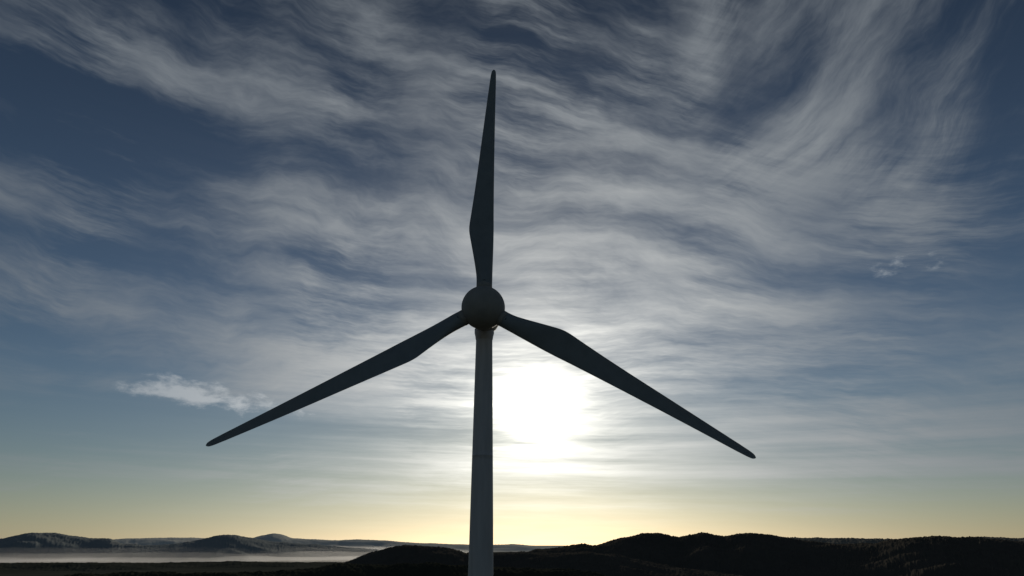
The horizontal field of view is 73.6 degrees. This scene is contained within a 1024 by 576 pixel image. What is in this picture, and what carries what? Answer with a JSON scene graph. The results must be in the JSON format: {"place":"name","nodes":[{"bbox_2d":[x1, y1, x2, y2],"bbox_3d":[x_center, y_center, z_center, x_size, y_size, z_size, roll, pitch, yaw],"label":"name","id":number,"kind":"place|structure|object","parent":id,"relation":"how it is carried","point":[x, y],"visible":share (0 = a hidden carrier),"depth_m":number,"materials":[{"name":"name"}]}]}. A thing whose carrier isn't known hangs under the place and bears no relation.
{"place":"outdoors","nodes":[
{"label":"outdoors","id":0,"kind":"place"},
{"bbox_2d":[0,561,343,571],"bbox_3d":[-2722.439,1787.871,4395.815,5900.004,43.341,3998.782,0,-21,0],"label":"distant hill","id":1,"kind":"structure","parent":0,"point":[77,566],"depth_m":4580.41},
{"bbox_2d":[0,532,378,561],"bbox_3d":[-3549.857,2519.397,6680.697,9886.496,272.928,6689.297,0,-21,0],"label":"distant hill","id":2,"kind":"structure","parent":0,"point":[32,546],"depth_m":6876.13,"materials":[{"name":"grey"}]},
{"bbox_2d":[0,552,508,575],"bbox_3d":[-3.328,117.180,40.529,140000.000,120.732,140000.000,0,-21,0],"label":"ground","id":3,"kind":"structure","parent":0,"point":[62,573],"depth_m":4137.65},
{"bbox_3d":[-3.330,61.284,61.428,11.000,1.620,11.000,0,-20,0],"label":"foundation","id":4,"kind":"object","parent":3,"relation":"on","visible":0},
{"bbox_2d":[468,328,493,575],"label":"tower","id":5,"kind":"structure","parent":4,"relation":"on","point":[480,562],"depth_m":75.97,"materials":[{"name":"metal"}]},
{"bbox_2d":[206,70,755,458],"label":"turbine rotor","id":6,"kind":"object","parent":5,"relation":"attached to","point":[483,306],"visible":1,"depth_m":76.77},
{"bbox_2d":[63,562,606,575],"bbox_3d":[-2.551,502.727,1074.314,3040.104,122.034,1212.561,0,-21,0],"label":"hill","id":7,"kind":"structure","parent":0,"point":[400,569],"depth_m":1313.02,"materials":[{"name":"black"}]},
{"bbox_2d":[113,533,563,551],"bbox_3d":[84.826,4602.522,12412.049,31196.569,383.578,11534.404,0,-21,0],"label":"distant hill","id":8,"kind":"structure","parent":0,"point":[361,543],"depth_m":14912.01,"materials":[{"name":"grey"}]},
{"bbox_2d":[0,0,1023,545],"label":"sky","id":9,"kind":"structure","parent":0,"point":[798,224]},
{"bbox_2d":[344,544,740,575],"bbox_3d":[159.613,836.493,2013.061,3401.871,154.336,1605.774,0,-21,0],"label":"hill","id":10,"kind":"structure","parent":0,"point":[612,564],"depth_m":2129.42,"materials":[{"name":"black"}]},
{"bbox_2d":[528,532,1023,575],"bbox_3d":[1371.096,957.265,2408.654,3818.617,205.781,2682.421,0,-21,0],"label":"hill","id":11,"kind":"structure","parent":0,"point":[750,554],"depth_m":2514.41,"materials":[{"name":"black"}]},
{"bbox_2d":[790,536,1023,543],"bbox_3d":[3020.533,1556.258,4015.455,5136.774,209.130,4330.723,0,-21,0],"label":"distant hill","id":12,"kind":"structure","parent":0,"point":[845,540],"depth_m":4391.29,"materials":[{"name":"black"}]}
]}

